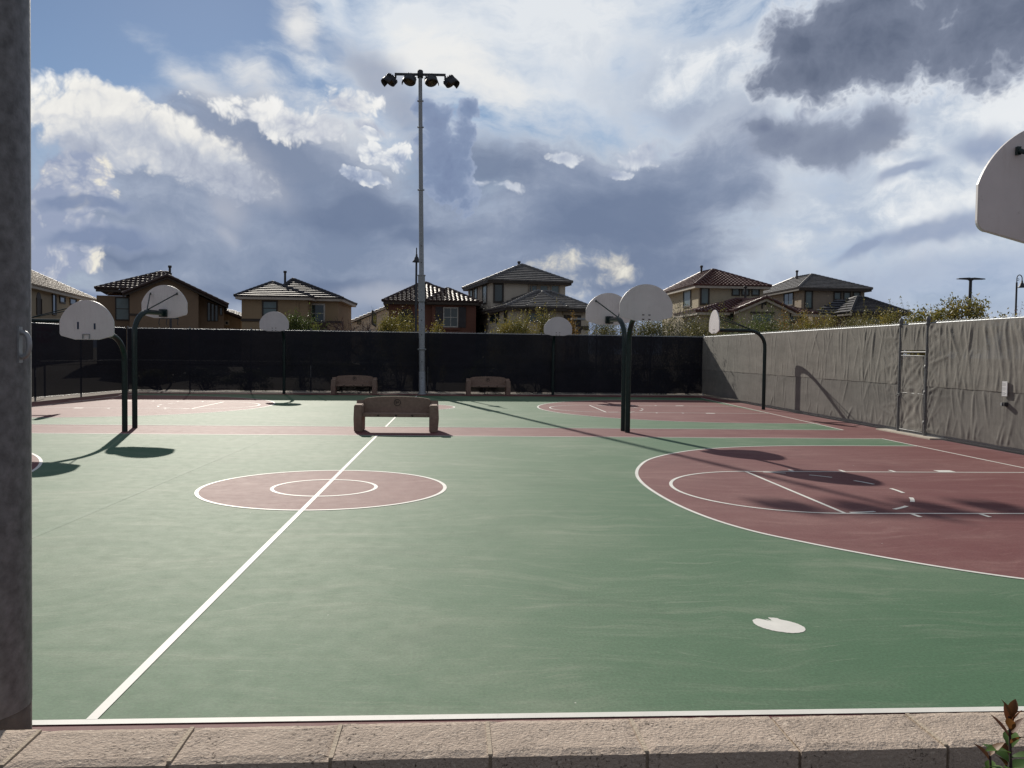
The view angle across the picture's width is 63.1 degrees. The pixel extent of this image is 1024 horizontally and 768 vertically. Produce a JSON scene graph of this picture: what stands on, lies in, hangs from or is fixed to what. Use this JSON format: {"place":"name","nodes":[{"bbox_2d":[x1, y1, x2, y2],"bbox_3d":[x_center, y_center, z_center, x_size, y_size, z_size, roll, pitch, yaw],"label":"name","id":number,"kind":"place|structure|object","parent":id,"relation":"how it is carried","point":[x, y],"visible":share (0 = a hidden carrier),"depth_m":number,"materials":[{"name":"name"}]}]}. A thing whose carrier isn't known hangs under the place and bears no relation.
{"place":"outdoors","nodes":[
{"label":"outdoors","id":0,"kind":"place"},
{"bbox_2d":[31,0,1023,354],"label":"sky","id":1,"kind":"structure","parent":0,"point":[602,146],"materials":[{"name":"blue"}]},
{"bbox_2d":[32,392,1023,730],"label":"court surface","id":2,"kind":"object","parent":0,"point":[844,430],"visible":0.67,"depth_m":21.56,"materials":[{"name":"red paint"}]},
{"bbox_2d":[0,0,32,729],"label":"light pole","id":3,"kind":"object","parent":2,"relation":"on","point":[16,695],"visible":0.98,"depth_m":2.40,"materials":[{"name":"metal"}]},
{"bbox_2d":[59,300,127,431],"bbox_3d":[-10.019,-0.372,19.904,1.270,3.182,1.685,0,2,-15],"label":"basketball hoop","id":4,"kind":"object","parent":2,"relation":"on","point":[86,320],"visible":1,"depth_m":19.33,"materials":[{"name":"green paint"}]},
{"bbox_2d":[132,285,187,427],"bbox_3d":[-9.764,-0.795,22.445,1.370,3.842,1.474,1,2,9],"label":"basketball hoop","id":5,"kind":"object","parent":2,"relation":"on","point":[164,301],"visible":1,"depth_m":23.00,"materials":[{"name":"white metal"}]},
{"bbox_2d":[259,311,288,393],"bbox_3d":[-10.880,-1.436,38.969,1.370,3.842,1.474,1,2,3],"label":"basketball hoop","id":6,"kind":"object","parent":2,"relation":"on","point":[274,321],"visible":1,"depth_m":38.20,"materials":[{"name":"white metal"}]},
{"bbox_2d":[331,375,377,394],"bbox_3d":[-7.599,0.034,40.151,2.188,0.900,0.730,0,2,-6],"label":"park bench","id":7,"kind":"object","parent":2,"relation":"on","point":[352,380],"visible":1,"depth_m":40.24,"materials":[{"name":"brown concrete"}]},
{"bbox_2d":[353,396,438,431],"bbox_3d":[-3.022,0.785,21.858,2.189,0.900,0.730,1,2,-4],"label":"park bench","id":8,"kind":"object","parent":2,"relation":"on","point":[394,406],"visible":1,"depth_m":21.98,"materials":[{"name":"brown concrete"}]},
{"bbox_2d":[381,69,459,394],"bbox_3d":[-4.383,-7.296,40.279,3.767,15.620,0.805,0,2,-3],"label":"floodlight pole","id":9,"kind":"object","parent":2,"relation":"on","point":[410,79],"visible":1,"depth_m":40.25,"materials":[{"name":"metal"}]},
{"bbox_2d":[32,394,839,429],"bbox_3d":[-3.560,0.861,31.483,26.660,0.001,16.930,1,2,-4],"label":"court green","id":10,"kind":"object","parent":2,"relation":"on","point":[466,411],"visible":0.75,"depth_m":26.16,"materials":[{"name":"paint"}]},
{"bbox_2d":[32,395,273,417],"bbox_3d":[-12.932,0.765,30.821,7.870,0.001,12.500,1,2,-4],"label":"court red key zone","id":11,"kind":"object","parent":10,"relation":"on","point":[112,406],"visible":0.97,"depth_m":29.98,"materials":[{"name":"paint"}]},
{"bbox_2d":[438,405,452,408],"bbox_3d":[-3.999,0.858,31.371,3.660,0.001,3.660,1,2,-4],"label":"court red circle","id":12,"kind":"object","parent":10,"relation":"on","point":[443,407],"visible":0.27,"depth_m":31.54,"materials":[{"name":"paint"}]},
{"bbox_2d":[539,400,818,423],"bbox_3d":[5.108,0.953,31.932,8.220,0.001,12.500,1,2,-4],"label":"court red key zone","id":13,"kind":"object","parent":10,"relation":"on","point":[684,410],"visible":0.97,"depth_m":30.61,"materials":[{"name":"paint"}]},
{"bbox_2d":[466,376,510,394],"bbox_3d":[-1.172,0.085,40.945,2.188,0.900,0.730,1,2,-6],"label":"park bench","id":14,"kind":"object","parent":2,"relation":"on","point":[485,381],"visible":0.99,"depth_m":41.04,"materials":[{"name":"brown concrete"}]},
{"bbox_2d":[32,433,1023,719],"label":"court green","id":15,"kind":"object","parent":2,"relation":"on","point":[500,575],"visible":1,"depth_m":7.13,"materials":[{"name":"paint"}]},
{"bbox_2d":[32,455,38,469],"bbox_3d":[-11.736,1.487,12.163,7.980,0.001,12.500,1,2,-4],"label":"court red key zone","id":16,"kind":"object","parent":15,"relation":"on","point":[35,461],"visible":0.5,"depth_m":15.11,"materials":[{"name":"paint"}]},
{"bbox_2d":[32,436,272,537],"bbox_3d":[-5.448,1.552,12.560,0.090,0.001,15.201,1,2,-3],"label":"faded court line","id":17,"kind":"object","parent":15,"relation":"on","point":[96,509],"visible":1,"depth_m":11.81,"materials":[{"name":"paint"}]},
{"bbox_2d":[198,471,442,509],"bbox_3d":[-2.858,1.579,12.710,3.660,0.001,3.660,1,2,-4],"label":"court red circle","id":18,"kind":"object","parent":15,"relation":"on","point":[254,491],"visible":1,"depth_m":12.47,"materials":[{"name":"paint"}]},
{"bbox_2d":[753,617,805,632],"bbox_3d":[2.075,1.877,6.485,0.308,0.001,0.409,-1,3,-43],"label":"white paint spill","id":19,"kind":"object","parent":15,"relation":"on","point":[776,624],"visible":1,"depth_m":6.48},
{"bbox_2d":[638,446,1023,577],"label":"court red key zone","id":20,"kind":"object","parent":15,"relation":"on","point":[993,544],"visible":1,"depth_m":12.43,"materials":[{"name":"paint"}]},
{"bbox_2d":[32,424,1023,724],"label":"court line","id":21,"kind":"object","parent":2,"relation":"on","point":[460,716],"visible":1,"depth_m":4.82,"materials":[{"name":"white paint"}]},
{"bbox_2d":[32,395,1023,578],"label":"court line","id":22,"kind":"object","parent":2,"relation":"on","point":[197,495],"visible":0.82,"depth_m":12.28,"materials":[{"name":"white paint"}]},
{"bbox_2d":[33,394,1023,718],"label":"court line","id":23,"kind":"object","parent":2,"relation":"on","point":[111,700],"visible":0.95,"depth_m":6.71,"materials":[{"name":"white paint"}]},
{"bbox_2d":[43,400,1023,513],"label":"court line","id":24,"kind":"object","parent":2,"relation":"on","point":[785,487],"visible":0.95,"depth_m":13.21,"materials":[{"name":"white paint"}]},
{"bbox_2d":[158,402,914,513],"bbox_3d":[-3.425,1.216,21.980,18.010,0.001,22.685,1,2,-4],"label":"court line","id":25,"kind":"object","parent":2,"relation":"on","point":[673,487],"visible":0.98,"depth_m":12.73,"materials":[{"name":"white paint"}]},
{"bbox_2d":[544,317,571,394],"bbox_3d":[2.130,-1.345,40.937,1.370,3.842,1.474,1,2,-6],"label":"basketball hoop","id":26,"kind":"object","parent":2,"relation":"on","point":[554,327],"visible":0.99,"depth_m":40.18,"materials":[{"name":"white metal"}]},
{"bbox_2d":[202,401,990,516],"bbox_3d":[-3.425,1.217,21.980,22.330,0.001,23.110,1,2,-4],"label":"court line","id":27,"kind":"object","parent":2,"relation":"on","point":[893,471],"visible":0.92,"depth_m":15.36,"materials":[{"name":"white paint"}]},
{"bbox_2d":[586,293,629,430],"bbox_3d":[2.912,-0.666,23.294,1.370,3.842,1.474,0,2,-12],"label":"basketball hoop","id":28,"kind":"object","parent":2,"relation":"on","point":[603,309],"visible":0.9,"depth_m":23.82,"materials":[{"name":"white metal"}]},
{"bbox_2d":[619,284,672,432],"bbox_3d":[3.216,-0.596,21.534,1.370,3.842,1.474,0,2,-9],"label":"basketball hoop","id":29,"kind":"object","parent":2,"relation":"on","point":[646,302],"visible":1,"depth_m":20.79,"materials":[{"name":"green paint"}]},
{"bbox_2d":[709,310,766,409],"bbox_3d":[8.832,-0.933,32.327,2.094,3.842,1.370,1,2,-2],"label":"basketball hoop","id":30,"kind":"object","parent":2,"relation":"on","point":[714,323],"visible":1,"depth_m":32.29,"materials":[{"name":"green paint"}]},
{"bbox_2d":[702,314,1023,452],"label":"chain link fence","id":31,"kind":"object","parent":2,"relation":"on","point":[851,373],"visible":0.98,"depth_m":24.13,"materials":[{"name":"fabric"}]},
{"bbox_2d":[896,355,924,433],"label":"gate","id":32,"kind":"structure","parent":31,"relation":"attached to","point":[912,392],"depth_m":22.70,"materials":[{"name":"fabric"}]},
{"bbox_2d":[1002,381,1007,396],"bbox_3d":[11.093,0.111,18.760,0.014,0.340,0.200,1,2,-4],"label":"notice sign","id":33,"kind":"object","parent":31,"relation":"attached to","point":[1005,388],"visible":1,"depth_m":18.73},
{"bbox_2d":[876,428,947,440],"bbox_3d":[10.867,1.410,22.777,0.480,0.135,2.800,1,2,-4],"label":"gate threshold","id":34,"kind":"object","parent":2,"relation":"on","point":[918,435],"visible":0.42,"depth_m":22.40,"materials":[{"name":"concrete"}]},
{"bbox_2d":[975,131,1023,243],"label":"basketball hoop","id":35,"kind":"object","parent":2,"relation":"on","point":[999,208],"visible":1,"depth_m":6.15,"materials":[{"name":"white metal"}]},
{"bbox_2d":[32,389,1023,454],"bbox_3d":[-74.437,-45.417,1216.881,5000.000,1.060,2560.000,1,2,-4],"label":"ground","id":36,"kind":"structure","parent":0,"point":[950,439],"depth_m":35.27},
{"bbox_2d":[31,270,96,323],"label":"house","id":37,"kind":"structure","parent":36,"relation":"on","point":[48,294],"depth_m":62.23,"materials":[{"name":"beige paint"}]},
{"bbox_2d":[36,298,41,314],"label":"window","id":38,"kind":"structure","parent":37,"relation":"in","point":[38,301],"depth_m":58.53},
{"bbox_2d":[52,294,56,314],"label":"window","id":39,"kind":"structure","parent":37,"relation":"in","point":[54,296],"depth_m":62.40,"materials":[{"name":"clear glass"}]},
{"bbox_2d":[31,300,82,322],"bbox_3d":[-17.357,-1.216,31.001,2.714,3.842,1.370,1,2,-5],"label":"pergola","id":40,"kind":"object","parent":37,"relation":"attached to","point":[47,320],"visible":0.08,"depth_m":30.91,"materials":[{"name":"green paint"}]},
{"bbox_2d":[59,295,65,303],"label":"window","id":41,"kind":"structure","parent":37,"relation":"in","point":[62,299],"depth_m":64.52,"materials":[{"name":"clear glass"}]},
{"bbox_2d":[69,298,76,304],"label":"window","id":42,"kind":"structure","parent":37,"relation":"in","point":[71,300],"depth_m":67.40,"materials":[{"name":"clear glass"}]},
{"bbox_2d":[31,322,125,400],"bbox_3d":[-19.233,-0.702,26.916,0.110,3.175,24.604,1,2,5],"label":"chain link fence","id":43,"kind":"object","parent":36,"relation":"on","point":[62,365],"visible":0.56,"depth_m":34.99,"materials":[{"name":"fabric"}]},
{"bbox_2d":[94,265,228,351],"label":"house","id":44,"kind":"structure","parent":36,"relation":"on","point":[121,302],"depth_m":59.78,"materials":[{"name":"brown paint"}]},
{"bbox_2d":[115,297,129,320],"bbox_3d":[-28.107,-5.425,60.123,0.958,1.688,0.070,0,2,-20],"label":"window","id":45,"kind":"structure","parent":44,"relation":"in","point":[122,304],"depth_m":60.12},
{"bbox_2d":[207,302,210,320],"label":"window","id":46,"kind":"structure","parent":44,"relation":"in","point":[208,303],"depth_m":61.58,"materials":[{"name":"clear glass"}]},
{"bbox_2d":[211,303,213,320],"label":"window","id":47,"kind":"structure","parent":44,"relation":"in","point":[212,304],"depth_m":61.67,"materials":[{"name":"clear glass"}]},
{"bbox_2d":[215,305,217,320],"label":"window","id":48,"kind":"structure","parent":44,"relation":"in","point":[216,306],"depth_m":61.76,"materials":[{"name":"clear glass"}]},
{"bbox_2d":[158,318,178,327],"bbox_3d":[-18.912,-1.721,45.900,1.100,3.882,0.100,1,2,-4],"label":"trellis post","id":49,"kind":"object","parent":36,"relation":"on","point":[170,322],"visible":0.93,"depth_m":45.80,"materials":[{"name":"wood"}]},
{"bbox_2d":[224,309,241,329],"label":"house","id":50,"kind":"structure","parent":36,"relation":"on","point":[232,319],"depth_m":65.64,"materials":[{"name":"beige paint"}]},
{"bbox_2d":[233,271,357,330],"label":"house","id":51,"kind":"structure","parent":36,"relation":"on","point":[259,302],"depth_m":61.70,"materials":[{"name":"beige paint"}]},
{"bbox_2d":[262,300,277,315],"bbox_3d":[-17.685,-5.531,60.832,1.122,1.138,0.070,1,2,-4],"label":"window","id":52,"kind":"structure","parent":51,"relation":"in","point":[267,305],"depth_m":60.83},
{"bbox_2d":[311,304,324,322],"bbox_3d":[-14.598,-5.313,62.633,1.076,1.447,0.070,1,2,-4],"label":"window","id":53,"kind":"structure","parent":51,"relation":"in","point":[316,308],"depth_m":62.64,"materials":[{"name":"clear glass"}]},
{"bbox_2d":[285,302,329,330],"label":"shrub","id":54,"kind":"object","parent":36,"relation":"on","point":[296,323],"visible":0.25,"depth_m":45.50,"materials":[{"name":"green plant"}]},
{"bbox_2d":[318,317,385,330],"bbox_3d":[-10.295,-2.417,53.571,4.891,3.825,5.915,1,2,-4],"label":"bare tree","id":55,"kind":"object","parent":36,"relation":"on","point":[337,327],"visible":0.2,"depth_m":53.79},
{"bbox_2d":[348,306,381,331],"bbox_3d":[-8.721,-2.431,49.232,3.924,4.652,5.686,3,3,42],"label":"bare tree","id":56,"kind":"object","parent":36,"relation":"on","point":[362,325],"visible":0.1,"depth_m":49.48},
{"bbox_2d":[351,306,388,331],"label":"house","id":57,"kind":"structure","parent":36,"relation":"on","point":[364,318],"depth_m":84.09,"materials":[{"name":"paint"}]},
{"bbox_2d":[372,310,376,326],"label":"window","id":58,"kind":"structure","parent":57,"relation":"in","point":[374,316],"depth_m":36.38,"materials":[{"name":"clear glass"}]},
{"bbox_2d":[375,303,418,331],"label":"shrub","id":59,"kind":"object","parent":36,"relation":"on","point":[389,326],"visible":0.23,"depth_m":45.67,"materials":[{"name":"green plant"}]},
{"bbox_2d":[128,391,702,395],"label":"fence kerb","id":60,"kind":"structure","parent":36,"relation":"on","point":[409,393],"depth_m":40.85,"materials":[{"name":"concrete"}]},
{"bbox_2d":[127,326,702,394],"bbox_3d":[-4.187,-1.046,41.052,28.351,3.175,0.109,0,2,-7],"label":"chain link fence","id":61,"kind":"object","parent":60,"relation":"on","point":[190,359],"visible":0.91,"depth_m":40.87,"materials":[{"name":"fabric"}]},
{"bbox_2d":[412,248,418,331],"bbox_3d":[-5.258,-3.533,45.662,0.470,7.868,0.463,1,2,-4],"label":"street lamp","id":62,"kind":"object","parent":36,"relation":"on","point":[416,260],"visible":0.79,"depth_m":45.55,"materials":[{"name":"brown metal"}]},
{"bbox_2d":[372,281,482,332],"bbox_3d":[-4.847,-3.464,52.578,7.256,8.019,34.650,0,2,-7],"label":"house","id":63,"kind":"structure","parent":36,"relation":"on","point":[455,309],"depth_m":59.63,"materials":[{"name":"red paint"}]},
{"bbox_2d":[443,307,457,326],"bbox_3d":[-4.385,-4.767,59.573,1.067,1.432,0.090,0,2,-7],"label":"window","id":64,"kind":"structure","parent":63,"relation":"in","point":[450,314],"depth_m":59.58,"materials":[{"name":"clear glass"}]},
{"bbox_2d":[425,315,444,332],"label":"shrub","id":65,"kind":"object","parent":36,"relation":"on","point":[435,329],"visible":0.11,"depth_m":45.81,"materials":[{"name":"green plant"}]},
{"bbox_2d":[0,712,1023,767],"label":"block wall","id":66,"kind":"structure","parent":36,"relation":"on","point":[935,740],"depth_m":2.18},
{"bbox_2d":[485,307,543,333],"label":"shrub","id":67,"kind":"object","parent":36,"relation":"on","point":[513,329],"visible":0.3,"depth_m":45.75,"materials":[{"name":"green plant"}]},
{"bbox_2d":[462,261,588,334],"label":"house","id":68,"kind":"structure","parent":36,"relation":"on","point":[518,288],"depth_m":59.84,"materials":[{"name":"paint"}]},
{"bbox_2d":[474,288,477,298],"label":"window","id":69,"kind":"structure","parent":68,"relation":"in","point":[475,289],"depth_m":64.55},
{"bbox_2d":[476,316,479,332],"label":"window","id":70,"kind":"structure","parent":68,"relation":"in","point":[477,317],"depth_m":64.16,"materials":[{"name":"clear glass"}]},
{"bbox_2d":[479,325,483,332],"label":"window","id":71,"kind":"structure","parent":68,"relation":"in","point":[481,328],"depth_m":62.78,"materials":[{"name":"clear glass"}]},
{"bbox_2d":[482,285,486,303],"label":"window","id":72,"kind":"structure","parent":68,"relation":"in","point":[484,288],"depth_m":61.80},
{"bbox_2d":[489,314,494,322],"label":"window","id":73,"kind":"structure","parent":68,"relation":"in","point":[492,316],"depth_m":58.61,"materials":[{"name":"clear glass"}]},
{"bbox_2d":[493,283,503,302],"bbox_3d":[-0.963,-6.540,59.916,0.768,1.434,0.070,0,2,-15],"label":"window","id":74,"kind":"structure","parent":68,"relation":"in","point":[498,288],"depth_m":59.92,"materials":[{"name":"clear glass"}]},
{"bbox_2d":[528,284,537,291],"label":"window","id":75,"kind":"structure","parent":68,"relation":"in","point":[534,286],"depth_m":60.52,"materials":[{"name":"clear glass"}]},
{"bbox_2d":[526,311,544,322],"bbox_3d":[1.524,-4.357,54.445,1.260,0.753,0.070,0,2,-15],"label":"window","id":76,"kind":"structure","parent":68,"relation":"in","point":[527,312],"depth_m":54.40,"materials":[{"name":"clear glass"}]},
{"bbox_2d":[539,284,548,289],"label":"window","id":77,"kind":"structure","parent":68,"relation":"in","point":[541,287],"depth_m":60.74,"materials":[{"name":"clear glass"}]},
{"bbox_2d":[550,285,559,292],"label":"window","id":78,"kind":"structure","parent":68,"relation":"in","point":[556,288],"depth_m":60.98,"materials":[{"name":"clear glass"}]},
{"bbox_2d":[532,295,558,333],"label":"shrub","id":79,"kind":"object","parent":36,"relation":"on","point":[546,319],"visible":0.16,"depth_m":46.84,"materials":[{"name":"green plant"}]},
{"bbox_2d":[567,310,580,334],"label":"shrub","id":80,"kind":"object","parent":36,"relation":"on","point":[574,329],"visible":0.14,"depth_m":47.13,"materials":[{"name":"green plant"}]},
{"bbox_2d":[571,318,584,334],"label":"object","id":81,"kind":"object","parent":36,"relation":"on","point":[577,321],"visible":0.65,"depth_m":49.10,"materials":[{"name":"brown metal"}]},
{"bbox_2d":[576,321,638,335],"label":"shrub","id":82,"kind":"object","parent":36,"relation":"on","point":[606,330],"visible":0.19,"depth_m":45.44,"materials":[{"name":"green plant"}]},
{"bbox_2d":[626,304,679,335],"bbox_3d":[7.609,-1.944,45.775,3.627,5.054,5.297,0,2,-8],"label":"shrub","id":83,"kind":"object","parent":36,"relation":"on","point":[649,331],"visible":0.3,"depth_m":44.77,"materials":[{"name":"green plant"}]},
{"bbox_2d":[658,291,701,336],"bbox_3d":[9.865,-2.566,48.498,3.196,5.829,3.582,1,2,14],"label":"shrub","id":84,"kind":"object","parent":36,"relation":"on","point":[674,328],"visible":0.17,"depth_m":48.19,"materials":[{"name":"green plant"}]},
{"bbox_2d":[674,301,728,336],"bbox_3d":[10.506,-1.976,45.540,3.123,5.203,3.753,-1,3,-44],"label":"shrub","id":85,"kind":"object","parent":36,"relation":"on","point":[698,330],"visible":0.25,"depth_m":45.66,"materials":[{"name":"green plant"}]},
{"bbox_2d":[662,265,818,334],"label":"house","id":86,"kind":"structure","parent":36,"relation":"on","point":[712,288],"depth_m":63.61,"materials":[{"name":"beige paint"}]},
{"bbox_2d":[683,290,690,307],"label":"window","id":87,"kind":"structure","parent":86,"relation":"in","point":[686,294],"depth_m":66.60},
{"bbox_2d":[700,288,709,304],"bbox_3d":[14.761,-6.738,63.772,0.725,1.373,0.090,1,2,-5],"label":"window","id":88,"kind":"structure","parent":86,"relation":"in","point":[704,292],"depth_m":63.77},
{"bbox_2d":[732,289,739,295],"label":"window","id":89,"kind":"structure","parent":86,"relation":"in","point":[735,292],"depth_m":63.97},
{"bbox_2d":[741,289,749,295],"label":"window","id":90,"kind":"structure","parent":86,"relation":"in","point":[742,290],"depth_m":64.02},
{"bbox_2d":[751,289,759,295],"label":"window","id":91,"kind":"structure","parent":86,"relation":"in","point":[754,292],"depth_m":64.09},
{"bbox_2d":[752,314,772,322],"bbox_3d":[17.289,-4.532,57.547,1.497,0.625,0.070,1,2,-5],"label":"window","id":92,"kind":"structure","parent":86,"relation":"in","point":[754,315],"depth_m":57.54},
{"bbox_2d":[790,315,801,322],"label":"window","id":93,"kind":"structure","parent":86,"relation":"in","point":[791,317],"depth_m":58.76,"materials":[{"name":"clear glass"}]},
{"bbox_2d":[713,299,772,335],"bbox_3d":[12.983,-2.050,46.858,3.908,5.328,5.083,-1,3,-33],"label":"shrub","id":94,"kind":"object","parent":36,"relation":"on","point":[736,327],"visible":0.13,"depth_m":46.34,"materials":[{"name":"green plant"}]},
{"bbox_2d":[739,297,795,332],"bbox_3d":[15.018,-2.272,48.535,5.238,5.466,3.281,-1,3,-37],"label":"shrub","id":95,"kind":"object","parent":36,"relation":"on","point":[771,324],"visible":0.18,"depth_m":48.11,"materials":[{"name":"green plant"}]},
{"bbox_2d":[767,301,819,331],"bbox_3d":[17.032,-2.376,49.961,4.318,5.357,3.850,1,2,4],"label":"shrub","id":96,"kind":"object","parent":36,"relation":"on","point":[785,317],"visible":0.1,"depth_m":49.76,"materials":[{"name":"green plant"}]},
{"bbox_2d":[792,295,852,330],"bbox_3d":[17.352,-2.173,47.416,3.912,5.631,5.007,1,2,7],"label":"shrub","id":97,"kind":"object","parent":36,"relation":"on","point":[806,325],"visible":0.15,"depth_m":47.29,"materials":[{"name":"green plant"}]},
{"bbox_2d":[763,270,911,329],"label":"house","id":98,"kind":"structure","parent":36,"relation":"on","point":[815,290],"depth_m":69.39,"materials":[{"name":"beige paint"}]},
{"bbox_2d":[783,292,793,305],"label":"window","id":99,"kind":"structure","parent":98,"relation":"in","point":[788,298],"depth_m":71.90,"materials":[{"name":"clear glass"}]},
{"bbox_2d":[804,291,812,308],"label":"window","id":100,"kind":"structure","parent":98,"relation":"in","point":[808,296],"depth_m":69.39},
{"bbox_2d":[833,291,841,299],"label":"window","id":101,"kind":"structure","parent":98,"relation":"in","point":[837,295],"depth_m":69.51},
{"bbox_2d":[843,291,850,299],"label":"window","id":102,"kind":"structure","parent":98,"relation":"in","point":[846,294],"depth_m":69.56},
{"bbox_2d":[853,291,860,296],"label":"window","id":103,"kind":"structure","parent":98,"relation":"in","point":[855,293],"depth_m":69.59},
{"bbox_2d":[864,317,881,325],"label":"window","id":104,"kind":"structure","parent":98,"relation":"in","point":[871,317],"depth_m":62.08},
{"bbox_2d":[823,298,873,328],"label":"shrub","id":105,"kind":"object","parent":36,"relation":"on","point":[850,324],"visible":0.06,"depth_m":48.40,"materials":[{"name":"green plant"}]},
{"bbox_2d":[851,304,896,325],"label":"shrub","id":106,"kind":"object","parent":36,"relation":"on","point":[872,318],"visible":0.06,"depth_m":49.97,"materials":[{"name":"green plant"}]},
{"bbox_2d":[869,296,917,354],"bbox_3d":[21.944,-2.138,47.216,3.578,5.699,4.949,1,2,-4],"label":"shrub","id":107,"kind":"object","parent":36,"relation":"on","point":[890,320],"visible":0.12,"depth_m":47.08,"materials":[{"name":"green plant"}]},
{"bbox_2d":[876,292,1017,383],"bbox_3d":[21.306,-1.692,41.440,6.958,5.760,5.608,-1,3,-31],"label":"tree","id":108,"kind":"object","parent":36,"relation":"on","point":[976,310],"visible":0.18,"depth_m":40.38,"materials":[{"name":"green plant"}]},
{"bbox_2d":[957,277,984,319],"bbox_3d":[34.044,-3.818,62.091,2.024,8.195,0.424,1,2,-4],"label":"car park lamp","id":109,"kind":"object","parent":36,"relation":"on","point":[969,279],"visible":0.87,"depth_m":61.86,"materials":[{"name":"brown metal"}]},
{"bbox_2d":[1014,275,1023,316],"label":"street lamp","id":110,"kind":"object","parent":36,"relation":"on","point":[1021,285],"visible":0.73,"depth_m":51.79,"materials":[{"name":"grey metal"}]},
{"bbox_2d":[975,699,1023,767],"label":"leafy plant","id":111,"kind":"object","parent":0,"point":[1011,737],"visible":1,"depth_m":1.82,"materials":[{"name":"green plant"}]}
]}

